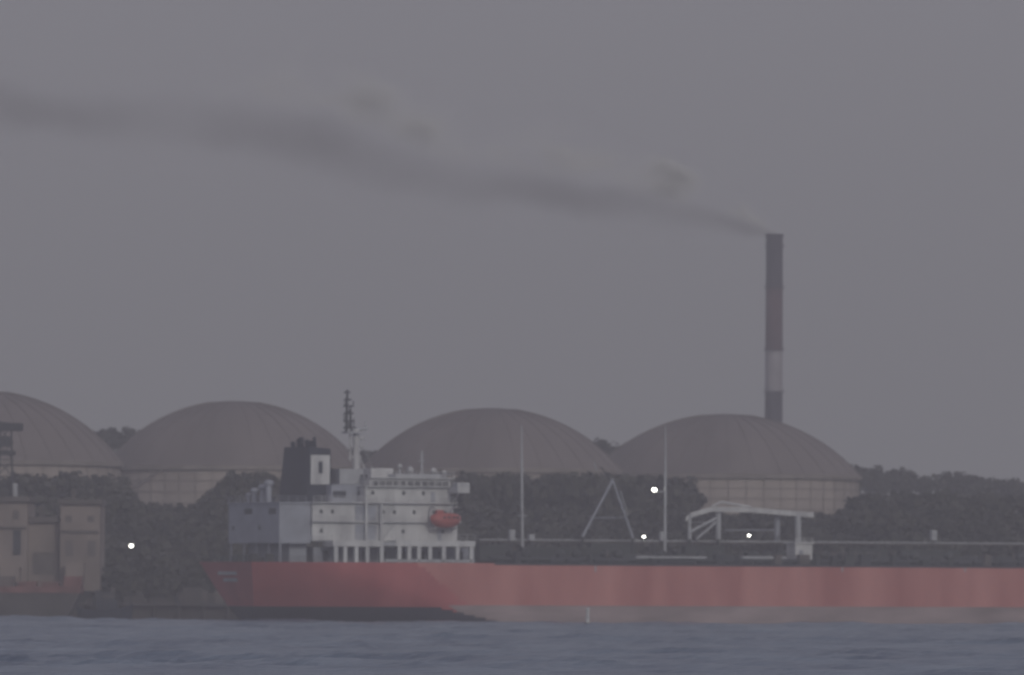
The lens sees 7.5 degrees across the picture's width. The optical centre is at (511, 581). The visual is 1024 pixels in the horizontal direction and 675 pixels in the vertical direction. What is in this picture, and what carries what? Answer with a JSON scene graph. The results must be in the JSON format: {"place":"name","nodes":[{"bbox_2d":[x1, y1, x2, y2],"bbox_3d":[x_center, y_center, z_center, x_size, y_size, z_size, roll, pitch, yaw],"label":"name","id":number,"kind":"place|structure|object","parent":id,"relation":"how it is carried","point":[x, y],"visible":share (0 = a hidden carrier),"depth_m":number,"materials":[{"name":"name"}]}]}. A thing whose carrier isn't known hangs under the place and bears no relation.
{"place":"outdoors","nodes":[
{"label":"outdoors","id":0,"kind":"place"},
{"bbox_2d":[0,615,1023,674],"bbox_3d":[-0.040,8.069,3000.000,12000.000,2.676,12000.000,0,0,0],"label":"water","id":1,"kind":"structure","parent":0,"point":[52,645],"depth_m":908.21,"materials":[{"name":"liquid"}]},
{"bbox_2d":[0,576,83,616],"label":"deck barge","id":2,"kind":"object","parent":1,"relation":"on","point":[46,598],"visible":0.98,"depth_m":1585.00,"materials":[{"name":"metal"}]},
{"bbox_2d":[77,580,133,619],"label":"tugboat","id":3,"kind":"object","parent":1,"relation":"on","point":[107,605],"visible":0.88,"depth_m":1558.60,"materials":[{"name":"metal"}]},
{"bbox_2d":[72,587,238,619],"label":"quay","id":4,"kind":"structure","parent":1,"relation":"in","point":[195,603],"depth_m":1601.60,"materials":[{"name":"concrete"}]},
{"bbox_2d":[129,543,133,602],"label":"floodlight mast","id":5,"kind":"object","parent":4,"relation":"on","point":[131,545],"visible":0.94,"depth_m":1614.92,"materials":[{"name":"metal"}]},
{"bbox_2d":[584,608,589,623],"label":"channel marker buoy","id":6,"kind":"object","parent":1,"relation":"on","point":[587,615],"visible":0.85,"depth_m":1477.70,"materials":[{"name":"metal"}]},
{"bbox_2d":[200,390,1023,623],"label":"tanker ship","id":7,"kind":"object","parent":1,"relation":"on","point":[363,516],"visible":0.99,"depth_m":1526.97,"materials":[{"name":"red paint"}]},
{"bbox_2d":[0,0,1023,494],"label":"sky","id":8,"kind":"structure","parent":0,"point":[562,211],"materials":[{"name":"grey"}]},
{"bbox_2d":[79,493,1008,602],"bbox_3d":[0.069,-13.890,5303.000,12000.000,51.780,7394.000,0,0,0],"label":"ground","id":9,"kind":"structure","parent":0,"point":[85,595],"depth_m":1695.60,"materials":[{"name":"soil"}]},
{"bbox_2d":[0,421,22,495],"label":"loading tower","id":10,"kind":"structure","parent":9,"relation":"on","point":[6,439],"depth_m":1671.90,"materials":[{"name":"metal"}]},
{"bbox_2d":[0,483,106,590],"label":"plant building","id":11,"kind":"structure","parent":9,"relation":"on","point":[70,541],"depth_m":1641.00,"materials":[{"name":"metal"}]},
{"bbox_2d":[0,483,106,590],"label":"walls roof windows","id":12,"kind":"structure","parent":11,"relation":"in","point":[32,548],"depth_m":1640.96,"materials":[{"name":"concrete"}]},
{"bbox_2d":[0,392,123,481],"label":"storage tank","id":13,"kind":"object","parent":9,"relation":"on","point":[50,441],"visible":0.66,"depth_m":1879.56,"materials":[{"name":"grey metal"}]},
{"bbox_2d":[115,401,361,507],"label":"storage tank","id":14,"kind":"object","parent":9,"relation":"on","point":[191,455],"visible":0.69,"depth_m":1966.11,"materials":[{"name":"grey metal"}]},
{"bbox_2d":[360,408,622,479],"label":"storage tank","id":15,"kind":"object","parent":9,"relation":"on","point":[484,441],"visible":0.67,"depth_m":1928.49,"materials":[{"name":"grey metal"}]},
{"bbox_2d":[0,470,1023,602],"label":"hillside trees","id":16,"kind":"object","parent":9,"relation":"on","point":[165,538],"visible":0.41,"depth_m":1783.58,"materials":[{"name":"green plant"}]},
{"bbox_2d":[94,426,1023,498],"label":"ridge trees","id":17,"kind":"object","parent":9,"relation":"on","point":[877,480],"visible":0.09,"depth_m":2283.67,"materials":[{"name":"green plant"}]},
{"bbox_2d":[609,414,861,514],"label":"storage tank","id":18,"kind":"object","parent":9,"relation":"on","point":[756,461],"visible":0.74,"depth_m":2004.30,"materials":[{"name":"grey metal"}]},
{"bbox_2d":[763,234,783,422],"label":"industrial chimney","id":19,"kind":"object","parent":9,"relation":"on","point":[773,347],"visible":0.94,"depth_m":2597.54,"materials":[{"name":"grey concrete"}]}
]}

